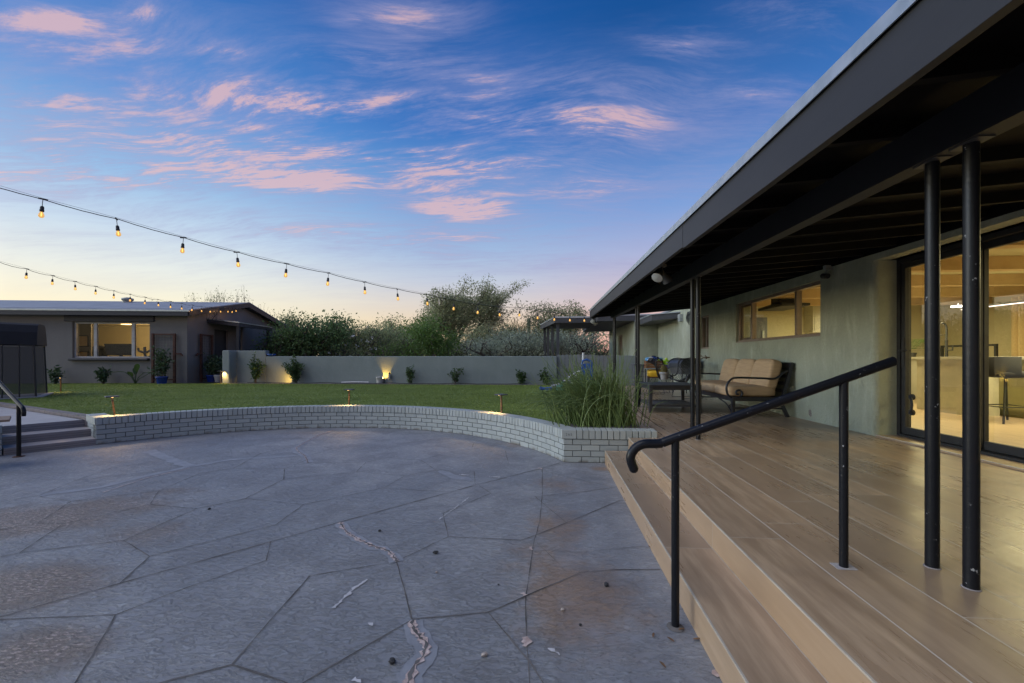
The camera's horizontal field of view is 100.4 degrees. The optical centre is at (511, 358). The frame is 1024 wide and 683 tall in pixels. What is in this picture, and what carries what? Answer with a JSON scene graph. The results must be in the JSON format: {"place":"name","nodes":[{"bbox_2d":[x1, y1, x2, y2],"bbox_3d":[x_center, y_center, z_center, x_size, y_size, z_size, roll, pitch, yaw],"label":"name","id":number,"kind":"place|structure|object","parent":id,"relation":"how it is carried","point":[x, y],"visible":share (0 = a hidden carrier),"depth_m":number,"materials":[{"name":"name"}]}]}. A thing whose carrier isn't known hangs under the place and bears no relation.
{"place":"outdoors","nodes":[
{"label":"outdoors","id":0,"kind":"place"},
{"bbox_2d":[0,416,10,421],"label":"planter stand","id":1,"kind":"object","parent":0,"point":[5,418],"visible":1,"depth_m":4.75,"materials":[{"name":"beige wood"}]},
{"bbox_2d":[0,406,83,425],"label":"path","id":2,"kind":"structure","parent":0,"point":[31,417],"depth_m":6.43,"materials":[{"name":"concrete"}]},
{"bbox_2d":[0,402,86,425],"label":"path curb","id":3,"kind":"structure","parent":2,"relation":"on","point":[53,412],"depth_m":6.97,"materials":[{"name":"concrete"}]},
{"bbox_2d":[104,344,131,355],"bbox_3d":[-14.298,-0.200,15.586,0.978,0.640,0.199,0,0,-4],"label":"monitor","id":4,"kind":"object","parent":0,"point":[118,349],"visible":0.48,"depth_m":15.51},
{"bbox_2d":[0,383,566,424],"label":"lawn","id":5,"kind":"structure","parent":0,"point":[90,398],"depth_m":9.50,"materials":[{"name":"green plant"}]},
{"bbox_2d":[0,322,53,398],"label":"play enclosure","id":6,"kind":"object","parent":5,"relation":"on","point":[23,371],"visible":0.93,"depth_m":9.31,"materials":[{"name":"grey"}]},
{"bbox_2d":[47,365,64,383],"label":"young shrub","id":7,"kind":"object","parent":5,"relation":"on","point":[55,373],"visible":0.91,"depth_m":14.30,"materials":[{"name":"green plant"}]},
{"bbox_2d":[55,377,65,391],"bbox_3d":[-11.649,0.707,11.019,0.150,0.426,0.150,0,0,-25],"label":"path light","id":8,"kind":"object","parent":5,"relation":"on","point":[60,382],"visible":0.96,"depth_m":11.01,"materials":[{"name":"gold metal"}]},
{"bbox_2d":[93,365,112,383],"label":"young shrub","id":9,"kind":"object","parent":5,"relation":"on","point":[103,374],"visible":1,"depth_m":14.41,"materials":[{"name":"green plant"}]},
{"bbox_2d":[104,395,119,414],"bbox_3d":[-5.843,0.738,6.233,0.150,0.367,0.150,0,0,41],"label":"path light","id":10,"kind":"object","parent":5,"relation":"on","point":[113,406],"visible":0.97,"depth_m":6.23,"materials":[{"name":"gold metal"}]},
{"bbox_2d":[111,364,153,382],"bbox_3d":[-12.828,0.530,14.501,1.333,0.690,0.674,0,0,5],"label":"bird of paradise","id":11,"kind":"object","parent":5,"relation":"on","point":[135,369],"visible":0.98,"depth_m":14.46,"materials":[{"name":"green plant"}]},
{"bbox_2d":[147,345,173,383],"bbox_3d":[-11.848,0.179,14.475,0.861,1.381,0.676,0,0,5],"label":"potted shrub","id":12,"kind":"object","parent":5,"relation":"on","point":[161,361],"visible":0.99,"depth_m":14.43,"materials":[{"name":"green plant"}]},
{"bbox_2d":[343,389,354,404],"bbox_3d":[-2.908,0.737,7.622,0.150,0.366,0.150,0,0,-1],"label":"path light","id":13,"kind":"object","parent":5,"relation":"on","point":[348,395],"visible":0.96,"depth_m":7.61,"materials":[{"name":"gold metal"}]},
{"bbox_2d":[494,394,507,412],"bbox_3d":[-0.167,0.737,6.562,0.150,0.366,0.150,0,0,43],"label":"path light","id":14,"kind":"object","parent":5,"relation":"on","point":[501,395],"visible":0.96,"depth_m":6.54,"materials":[{"name":"gold metal"}]},
{"bbox_2d":[540,353,594,389],"bbox_3d":[1.497,0.360,11.614,1.480,1.020,0.460,0,0,9],"label":"toy slide","id":15,"kind":"object","parent":5,"relation":"on","point":[583,362],"visible":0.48,"depth_m":11.34,"materials":[{"name":"blue plastic"}]},
{"bbox_2d":[0,426,721,682],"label":"patio","id":16,"kind":"structure","parent":0,"point":[283,559],"depth_m":2.46,"materials":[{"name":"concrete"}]},
{"bbox_2d":[0,424,1,455],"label":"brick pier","id":17,"kind":"structure","parent":16,"relation":"on","point":[0,439],"depth_m":5.24,"materials":[{"name":"grey brick"}]},
{"bbox_2d":[0,381,25,457],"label":"handrail","id":18,"kind":"object","parent":16,"relation":"on","point":[20,409],"visible":1,"depth_m":5.17,"materials":[{"name":"metal"}]},
{"bbox_2d":[2,420,95,454],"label":"steps","id":19,"kind":"structure","parent":16,"relation":"on","point":[37,437],"depth_m":5.78,"materials":[{"name":"concrete"}]},
{"bbox_2d":[86,405,656,462],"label":"brick wall","id":20,"kind":"structure","parent":16,"relation":"on","point":[564,443],"depth_m":6.53,"materials":[{"name":"white brick"}]},
{"bbox_2d":[388,657,394,663],"bbox_3d":[-0.473,1.192,1.678,0.029,0.019,0.031,0,0,-19],"label":"pebble","id":21,"kind":"object","parent":16,"relation":"on","point":[391,660],"visible":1,"depth_m":1.67,"materials":[{"name":"black stone"}]},
{"bbox_2d":[481,651,487,656],"bbox_3d":[-0.110,1.193,1.716,0.026,0.018,0.025,0,0,8],"label":"pebble","id":22,"kind":"object","parent":16,"relation":"on","point":[484,654],"visible":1,"depth_m":1.71,"materials":[{"name":"white stone"}]},
{"bbox_2d":[626,357,897,631],"bbox_3d":[1.076,0.597,1.871,1.130,1.207,0.076,0,0,5],"label":"handrail","id":23,"kind":"object","parent":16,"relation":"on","point":[841,381],"visible":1,"depth_m":1.85,"materials":[{"name":"metal"}]},
{"bbox_2d":[227,383,639,428],"bbox_3d":[-4.209,0.978,9.999,12.330,0.245,8.980,0,0,5],"label":"gravel bed","id":24,"kind":"object","parent":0,"point":[572,425],"visible":0.07,"depth_m":13.87,"materials":[{"name":"grey gravel"}]},
{"bbox_2d":[247,351,266,382],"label":"young shrub","id":25,"kind":"object","parent":24,"relation":"on","point":[255,372],"visible":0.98,"depth_m":14.62,"materials":[{"name":"green plant"}]},
{"bbox_2d":[281,354,306,382],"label":"young shrub","id":26,"kind":"object","parent":24,"relation":"on","point":[293,371],"visible":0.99,"depth_m":14.48,"materials":[{"name":"green plant"}]},
{"bbox_2d":[341,381,368,382],"bbox_3d":[-5.308,0.818,14.432,0.951,0.059,0.054,0,0,5],"label":"pipe","id":27,"kind":"object","parent":24,"relation":"on","point":[355,382],"visible":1,"depth_m":14.42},
{"bbox_2d":[376,377,382,383],"bbox_3d":[-4.462,0.752,14.396,0.248,0.235,0.248,0,0,5],"label":"bucket","id":28,"kind":"object","parent":24,"relation":"on","point":[379,380],"visible":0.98,"depth_m":14.30,"materials":[{"name":"white plastic"}]},
{"bbox_2d":[247,382,526,383],"bbox_3d":[-4.314,0.838,14.274,9.604,0.040,0.124,0,0,5],"label":"edging","id":29,"kind":"object","parent":24,"relation":"on","point":[377,383],"visible":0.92,"depth_m":14.25,"materials":[{"name":"grey concrete"}]},
{"bbox_2d":[405,366,414,382],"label":"young shrub","id":30,"kind":"object","parent":24,"relation":"on","point":[410,372],"visible":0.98,"depth_m":14.19,"materials":[{"name":"green plant"}]},
{"bbox_2d":[447,367,463,383],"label":"young shrub","id":31,"kind":"object","parent":24,"relation":"on","point":[456,376],"visible":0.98,"depth_m":14.06,"materials":[{"name":"green plant"}]},
{"bbox_2d":[515,369,526,383],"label":"young shrub","id":32,"kind":"object","parent":24,"relation":"on","point":[520,377],"visible":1,"depth_m":13.88,"materials":[{"name":"green plant"}]},
{"bbox_2d":[537,367,551,384],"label":"young shrub","id":33,"kind":"object","parent":24,"relation":"on","point":[542,376],"visible":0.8,"depth_m":13.80,"materials":[{"name":"green plant"}]},
{"bbox_2d":[521,346,663,434],"bbox_3d":[1.053,0.365,5.578,1.889,1.058,1.418,0,0,5],"label":"rush plant","id":34,"kind":"object","parent":24,"relation":"on","point":[584,401],"visible":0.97,"depth_m":5.35,"materials":[{"name":"green plant"}]},
{"bbox_2d":[0,0,896,354],"label":"sky","id":35,"kind":"structure","parent":0,"point":[418,146],"materials":[{"name":"blue"}]},
{"bbox_2d":[669,358,702,398],"bbox_3d":[3.946,0.451,9.648,0.524,0.892,0.674,0,0,-7],"label":"woven chair","id":36,"kind":"object","parent":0,"point":[683,376],"visible":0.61,"depth_m":9.84,"materials":[{"name":"black wicker"}]},
{"bbox_2d":[911,356,1023,417],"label":"kitchen island","id":37,"kind":"structure","parent":0,"point":[950,384],"depth_m":6.68,"materials":[{"name":"stone"}]},
{"bbox_2d":[941,322,953,356],"bbox_3d":[7.847,-0.340,7.757,0.109,0.634,0.290,0,0,5],"label":"faucet","id":38,"kind":"object","parent":37,"relation":"on","point":[946,340],"visible":0.99,"depth_m":7.73,"materials":[{"name":"silver metal"}]},
{"label":"ground","id":39,"kind":"structure","parent":0,"visible":0},
{"bbox_2d":[0,297,288,382],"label":"guest house","id":40,"kind":"structure","parent":39,"relation":"on","point":[125,320],"depth_m":14.97,"materials":[{"name":"paint"}]},
{"bbox_2d":[79,335,88,346],"bbox_3d":[-15.901,-0.630,15.816,0.380,0.420,0.030,0,0,-5],"label":"picture frame","id":41,"kind":"object","parent":40,"relation":"attached to","point":[83,340],"visible":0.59,"depth_m":15.82,"materials":[{"name":"brown wood"}]},
{"bbox_2d":[79,351,88,355],"bbox_3d":[-15.901,-0.100,15.816,0.380,0.300,0.030,0,0,-5],"label":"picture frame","id":42,"kind":"object","parent":40,"relation":"attached to","point":[83,353],"visible":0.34,"depth_m":15.82,"materials":[{"name":"brown wood"}]},
{"bbox_2d":[92,345,107,355],"bbox_3d":[-15.712,0.130,16.464,0.620,1.220,0.612,0,0,-5],"label":"office chair","id":43,"kind":"object","parent":40,"relation":"on","point":[101,351],"visible":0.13,"depth_m":16.17,"materials":[{"name":"black fabric"}]},
{"bbox_2d":[75,322,149,357],"bbox_3d":[-13.911,-0.627,14.919,2.500,1.230,0.072,0,0,-5],"label":"window","id":44,"kind":"structure","parent":40,"relation":"in","point":[76,323],"depth_m":14.86,"materials":[{"name":"white glass"}]},
{"bbox_2d":[0,262,236,312],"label":"string lights","id":45,"kind":"object","parent":40,"relation":"hanging from","point":[52,280],"visible":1,"depth_m":10.65},
{"bbox_2d":[137,347,149,355],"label":"cactus","id":46,"kind":"object","parent":40,"relation":"in","point":[144,351],"visible":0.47,"depth_m":15.61,"materials":[{"name":"green plant"}]},
{"bbox_2d":[151,333,182,382],"bbox_3d":[-11.997,0.007,14.854,1.008,1.727,0.070,0,0,-5],"label":"trellis","id":47,"kind":"object","parent":40,"relation":"attached to","point":[153,379],"visible":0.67,"depth_m":14.84,"materials":[{"name":"metal"}]},
{"bbox_2d":[195,334,213,381],"bbox_3d":[-11.381,-0.007,15.807,0.070,1.754,0.945,0,0,-5],"label":"trellis","id":48,"kind":"object","parent":40,"relation":"attached to","point":[201,354],"visible":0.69,"depth_m":15.63,"materials":[{"name":"metal"}]},
{"bbox_2d":[202,352,221,381],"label":"potted shrub","id":49,"kind":"object","parent":40,"relation":"on","point":[210,378],"visible":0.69,"depth_m":15.54,"materials":[{"name":"green plant"}]},
{"bbox_2d":[214,329,225,374],"bbox_3d":[-11.679,-0.125,16.996,0.072,1.990,0.906,0,0,-5],"label":"door","id":50,"kind":"structure","parent":40,"relation":"in","point":[219,335],"depth_m":16.99,"materials":[{"name":"wood"}]},
{"bbox_2d":[206,311,252,321],"bbox_3d":[-10.821,-1.498,16.664,0.402,0.560,2.387,0,0,8],"label":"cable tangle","id":51,"kind":"object","parent":40,"relation":"hanging from","point":[214,316],"visible":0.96,"depth_m":15.80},
{"bbox_2d":[184,286,218,301],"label":"bare tree","id":52,"kind":"object","parent":39,"relation":"on","point":[201,298],"visible":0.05,"depth_m":27.11,"materials":[{"name":"grey plant"}]},
{"bbox_2d":[206,356,221,381],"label":"potted shrub","id":53,"kind":"object","parent":39,"relation":"on","point":[217,367],"visible":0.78,"depth_m":15.45,"materials":[{"name":"green plant"}]},
{"bbox_2d":[208,290,230,301],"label":"bare tree","id":54,"kind":"object","parent":39,"relation":"on","point":[219,297],"visible":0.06,"depth_m":26.82,"materials":[{"name":"grey plant"}]},
{"bbox_2d":[229,286,248,301],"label":"bare tree","id":55,"kind":"object","parent":39,"relation":"on","point":[244,297],"visible":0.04,"depth_m":26.61,"materials":[{"name":"grey plant"}]},
{"bbox_2d":[250,335,291,355],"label":"shrub","id":56,"kind":"object","parent":39,"relation":"on","point":[279,349],"visible":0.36,"depth_m":18.21,"materials":[{"name":"green plant"}]},
{"bbox_2d":[270,310,319,355],"bbox_3d":[-14.209,-1.044,27.411,2.784,4.456,4.282,0,0,5],"label":"desert tree","id":57,"kind":"object","parent":39,"relation":"on","point":[286,317],"visible":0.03,"depth_m":26.69,"materials":[{"name":"green plant"}]},
{"bbox_2d":[251,307,363,355],"bbox_3d":[-8.902,-0.527,19.557,4.482,3.484,4.655,0,0,5],"label":"citrus tree","id":58,"kind":"object","parent":39,"relation":"on","point":[301,340],"visible":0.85,"depth_m":18.57,"materials":[{"name":"green plant"}]},
{"bbox_2d":[305,339,376,355],"bbox_3d":[-7.670,0.034,20.041,3.764,2.330,3.534,0,0,5],"label":"oleander","id":59,"kind":"object","parent":39,"relation":"on","point":[356,352],"visible":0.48,"depth_m":19.37,"materials":[{"name":"green plant"}]},
{"bbox_2d":[321,313,379,346],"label":"desert tree","id":60,"kind":"object","parent":39,"relation":"on","point":[356,330],"visible":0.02,"depth_m":26.63,"materials":[{"name":"green plant"}]},
{"bbox_2d":[335,316,411,355],"bbox_3d":[-6.843,-0.465,20.930,5.036,3.286,3.820,0,0,5],"label":"oleander","id":61,"kind":"object","parent":39,"relation":"on","point":[372,336],"visible":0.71,"depth_m":20.34,"materials":[{"name":"green plant"}]},
{"bbox_2d":[222,350,556,383],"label":"garden wall","id":62,"kind":"structure","parent":39,"relation":"on","point":[438,369],"depth_m":14.48,"materials":[{"name":"paint"}]},
{"bbox_2d":[557,355,612,383],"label":"gate","id":63,"kind":"structure","parent":62,"relation":"attached to","point":[604,361],"depth_m":14.07,"materials":[{"name":"metal"}]},
{"bbox_2d":[370,317,418,354],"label":"desert tree","id":64,"kind":"object","parent":39,"relation":"on","point":[396,331],"visible":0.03,"depth_m":22.97,"materials":[{"name":"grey plant"}]},
{"bbox_2d":[374,312,432,354],"bbox_3d":[-5.912,-0.784,24.742,4.243,3.940,4.940,0,0,5],"label":"desert tree","id":65,"kind":"object","parent":39,"relation":"on","point":[389,324],"visible":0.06,"depth_m":24.70,"materials":[{"name":"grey plant"}]},
{"bbox_2d":[363,331,455,355],"bbox_3d":[-4.707,-0.036,19.560,4.248,2.424,3.522,0,0,5],"label":"shrub","id":66,"kind":"object","parent":39,"relation":"on","point":[398,350],"visible":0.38,"depth_m":18.99,"materials":[{"name":"green plant"}]},
{"bbox_2d":[394,309,465,355],"bbox_3d":[-3.445,-0.513,17.941,2.892,3.266,2.698,0,0,5],"label":"young tree","id":67,"kind":"object","parent":39,"relation":"on","point":[428,340],"visible":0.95,"depth_m":17.67,"materials":[{"name":"green plant"}]},
{"bbox_2d":[416,336,481,355],"bbox_3d":[-2.792,-0.018,22.330,3.883,2.435,4.892,0,0,5],"label":"shrub","id":68,"kind":"object","parent":39,"relation":"on","point":[456,353],"visible":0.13,"depth_m":21.13,"materials":[{"name":"green plant"}]},
{"bbox_2d":[409,274,533,347],"bbox_3d":[-2.613,-1.843,26.410,7.995,6.243,7.403,0,0,5],"label":"mesquite tree","id":69,"kind":"object","parent":39,"relation":"on","point":[461,315],"visible":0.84,"depth_m":24.88,"materials":[{"name":"green plant"}]},
{"bbox_2d":[452,316,523,347],"bbox_3d":[-1.042,-0.587,23.829,5.062,3.576,4.188,0,0,22],"label":"desert tree","id":70,"kind":"object","parent":39,"relation":"on","point":[480,329],"visible":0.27,"depth_m":23.36,"materials":[{"name":"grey plant"}]},
{"bbox_2d":[445,334,531,355],"bbox_3d":[-0.742,0.017,20.137,3.949,2.449,4.827,0,0,5],"label":"salt bush","id":71,"kind":"object","parent":39,"relation":"on","point":[489,349],"visible":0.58,"depth_m":19.17,"materials":[{"name":"grey plant"}]},
{"bbox_2d":[373,320,608,366],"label":"brush","id":72,"kind":"object","parent":39,"relation":"on","point":[585,339],"visible":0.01,"depth_m":33.31,"materials":[{"name":"green plant"}]},
{"bbox_2d":[482,314,534,337],"bbox_3d":[0.095,-0.816,26.779,3.957,4.003,4.586,0,0,-41],"label":"palo verde","id":73,"kind":"object","parent":39,"relation":"on","point":[516,325],"visible":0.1,"depth_m":27.00,"materials":[{"name":"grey plant"}]},
{"bbox_2d":[484,326,571,355],"bbox_3d":[0.765,-0.176,20.026,4.229,2.760,3.523,0,0,5],"label":"salt bush","id":74,"kind":"object","parent":39,"relation":"on","point":[532,345],"visible":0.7,"depth_m":19.41,"materials":[{"name":"grey plant"}]},
{"bbox_2d":[527,318,530,336],"bbox_3d":[0.990,-0.680,25.000,0.228,3.360,0.240,0,0,5],"label":"saguaro","id":75,"kind":"object","parent":39,"relation":"on","point":[528,321],"visible":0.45,"depth_m":24.93,"materials":[{"name":"green plant"}]},
{"bbox_2d":[519,316,574,350],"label":"desert tree","id":76,"kind":"object","parent":39,"relation":"on","point":[538,329],"visible":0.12,"depth_m":24.23,"materials":[{"name":"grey plant"}]},
{"bbox_2d":[516,299,606,352],"bbox_3d":[3.078,-1.198,26.393,6.704,4.804,4.909,0,0,37],"label":"mesquite tree","id":77,"kind":"object","parent":39,"relation":"on","point":[576,310],"visible":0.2,"depth_m":25.58,"materials":[{"name":"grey plant"}]},
{"bbox_2d":[555,329,608,376],"bbox_3d":[3.740,-0.396,23.149,4.131,3.166,4.984,0,0,5],"label":"desert tree","id":78,"kind":"object","parent":39,"relation":"on","point":[580,346],"visible":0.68,"depth_m":22.48,"materials":[{"name":"grey plant"}]},
{"bbox_2d":[585,340,608,355],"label":"hedge shrub","id":79,"kind":"object","parent":39,"relation":"on","point":[606,352],"visible":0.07,"depth_m":24.26,"materials":[{"name":"green plant"}]},
{"bbox_2d":[616,356,634,385],"bbox_3d":[3.789,0.559,14.031,0.748,1.282,0.200,0,0,5],"label":"wall stub","id":80,"kind":"object","parent":39,"relation":"on","point":[627,360],"depth_m":13.93,"materials":[{"name":"paint"}]},
{"bbox_2d":[540,0,1023,591],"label":"house","id":81,"kind":"structure","parent":39,"relation":"on","point":[878,164],"depth_m":3.22,"materials":[{"name":"grey paint"}]},
{"bbox_2d":[0,186,587,321],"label":"string lights","id":82,"kind":"object","parent":81,"relation":"attached to","point":[41,215],"visible":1,"depth_m":5.72},
{"bbox_2d":[590,317,597,325],"bbox_3d":[2.101,-0.933,10.878,0.181,0.210,0.264,0,0,17],"label":"floodlight","id":83,"kind":"object","parent":81,"relation":"attached to","point":[593,322],"visible":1,"depth_m":10.80,"materials":[{"name":"grey paint"}]},
{"bbox_2d":[619,335,621,355],"bbox_3d":[4.521,-0.350,17.482,0.070,1.200,1.000,0,0,5],"label":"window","id":84,"kind":"structure","parent":81,"relation":"in","point":[620,337],"depth_m":17.92,"materials":[{"name":"grey glass"}]},
{"bbox_2d":[652,264,672,283],"bbox_3d":[1.644,-0.920,4.669,0.334,0.205,0.130,0,0,-44],"label":"floodlight","id":85,"kind":"object","parent":81,"relation":"attached to","point":[661,274],"visible":0.94,"depth_m":4.62,"materials":[{"name":"grey paint"}]},
{"bbox_2d":[702,315,708,348],"bbox_3d":[4.722,-0.620,10.289,0.070,0.800,0.600,0,0,5],"label":"window","id":86,"kind":"structure","parent":81,"relation":"in","point":[707,317],"depth_m":10.32,"materials":[{"name":"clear glass"}]},
{"bbox_2d":[750,317,766,338],"bbox_3d":[5.357,-0.018,9.965,0.840,1.800,0.720,0,0,5],"label":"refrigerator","id":87,"kind":"object","parent":81,"relation":"on","point":[761,327],"visible":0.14,"depth_m":9.61,"materials":[{"name":"grey metal"}]},
{"bbox_2d":[736,281,819,342],"bbox_3d":[4.443,-0.695,7.219,0.134,0.780,2.665,0,0,5],"label":"window","id":88,"kind":"structure","parent":81,"relation":"in","point":[798,290],"depth_m":7.17,"materials":[{"name":"beige glass"}]},
{"bbox_2d":[758,299,809,310],"bbox_3d":[5.262,-1.131,8.300,0.500,0.337,0.900,0,0,5],"label":"range hood","id":89,"kind":"object","parent":81,"relation":"attached to","point":[781,304],"visible":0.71,"depth_m":8.16,"materials":[{"name":"metal"}]},
{"bbox_2d":[804,306,819,332],"bbox_3d":[7.259,-0.910,9.987,0.600,0.620,0.355,0,0,5],"label":"wall cabinet","id":90,"kind":"object","parent":81,"relation":"attached to","point":[811,319],"depth_m":9.90,"materials":[{"name":"beige wood"}]},
{"bbox_2d":[814,306,819,330],"bbox_3d":[7.244,-0.910,9.818,0.540,0.560,0.014,0,0,5],"label":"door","id":91,"kind":"structure","parent":90,"relation":"in","point":[816,308],"depth_m":9.83,"materials":[{"name":"white wood"}]},
{"bbox_2d":[820,265,832,278],"bbox_3d":[4.183,-1.138,5.670,0.113,0.184,0.114,0,0,5],"label":"security camera","id":92,"kind":"object","parent":81,"relation":"attached to","point":[825,274],"visible":1,"depth_m":5.64,"materials":[{"name":"black plastic"}]},
{"bbox_2d":[911,359,916,397],"bbox_3d":[7.204,0.432,9.849,4.300,0.900,0.640,0,0,5],"label":"kitchen counter","id":93,"kind":"object","parent":81,"relation":"on","point":[914,376],"visible":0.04,"depth_m":9.44,"materials":[{"name":"stone"}]},
{"bbox_2d":[911,340,923,356],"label":"potted palm","id":94,"kind":"object","parent":81,"relation":"on","point":[913,354],"visible":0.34,"depth_m":8.18,"materials":[{"name":"green plant"}]},
{"bbox_2d":[891,222,1023,462],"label":"sliding door","id":95,"kind":"structure","parent":81,"relation":"in","point":[1006,236],"depth_m":4.24,"materials":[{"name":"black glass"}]},
{"bbox_2d":[940,344,997,356],"bbox_3d":[9.154,0.307,8.579,0.040,1.150,1.140,0,0,5],"label":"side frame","id":96,"kind":"object","parent":81,"relation":"on","point":[994,345],"visible":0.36,"depth_m":8.73,"materials":[{"name":"metal"}]},
{"bbox_2d":[960,300,1023,309],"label":"linear pendant","id":97,"kind":"object","parent":81,"relation":"hanging from","point":[1006,303],"visible":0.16,"depth_m":6.71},
{"bbox_2d":[989,357,1023,423],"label":"bar stool","id":98,"kind":"object","parent":81,"relation":"on","point":[1005,368],"visible":0.77,"depth_m":5.74,"materials":[{"name":"black fabric"}]},
{"bbox_2d":[1011,296,1023,355],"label":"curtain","id":99,"kind":"object","parent":81,"relation":"hanging from","point":[1017,329],"visible":0.59,"depth_m":8.18,"materials":[{"name":"fabric"}]},
{"bbox_2d":[605,386,1023,682],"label":"deck","id":100,"kind":"structure","parent":39,"relation":"on","point":[769,592],"depth_m":2.06,"materials":[{"name":"brown wood"}]},
{"bbox_2d":[644,368,671,381],"bbox_3d":[4.441,0.605,13.023,0.742,0.590,0.362,0,0,5],"label":"shelf rack","id":101,"kind":"object","parent":100,"relation":"on","point":[652,377],"visible":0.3,"depth_m":12.87,"materials":[{"name":"metal"}]},
{"bbox_2d":[644,361,662,367],"bbox_3d":[4.321,0.194,13.033,0.500,0.212,0.312,0,0,5],"label":"toy crate","id":102,"kind":"object","parent":101,"relation":"on","point":[649,365],"visible":0.68,"depth_m":12.89,"materials":[{"name":"brown wood"}]},
{"bbox_2d":[647,369,660,376],"bbox_3d":[4.336,0.466,12.971,0.460,0.252,0.287,0,0,5],"label":"pot","id":103,"kind":"object","parent":101,"relation":"on","point":[651,373],"visible":0.59,"depth_m":12.86,"materials":[{"name":"ceramic"}]},
{"bbox_2d":[645,358,671,393],"bbox_3d":[3.724,0.451,10.865,0.524,0.892,0.674,0,0,35],"label":"woven chair","id":104,"kind":"object","parent":100,"relation":"on","point":[654,362],"visible":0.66,"depth_m":10.85,"materials":[{"name":"black wicker"}]},
{"bbox_2d":[639,382,701,412],"bbox_3d":[2.704,0.670,7.419,0.830,0.460,0.920,0,0,5],"label":"coffee table","id":105,"kind":"object","parent":100,"relation":"on","point":[682,387],"visible":0.65,"depth_m":7.09,"materials":[{"name":"black metal"}]},
{"bbox_2d":[659,365,668,379],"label":"potted cactus","id":106,"kind":"object","parent":105,"relation":"on","point":[664,373],"visible":1,"depth_m":8.67,"materials":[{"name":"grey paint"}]},
{"bbox_2d":[685,359,793,416],"bbox_3d":[3.870,0.461,7.501,1.002,0.897,1.980,0,0,5],"label":"sofa","id":107,"kind":"object","parent":100,"relation":"on","point":[748,380],"visible":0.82,"depth_m":6.68,"materials":[{"name":"beige fabric"}]}
]}

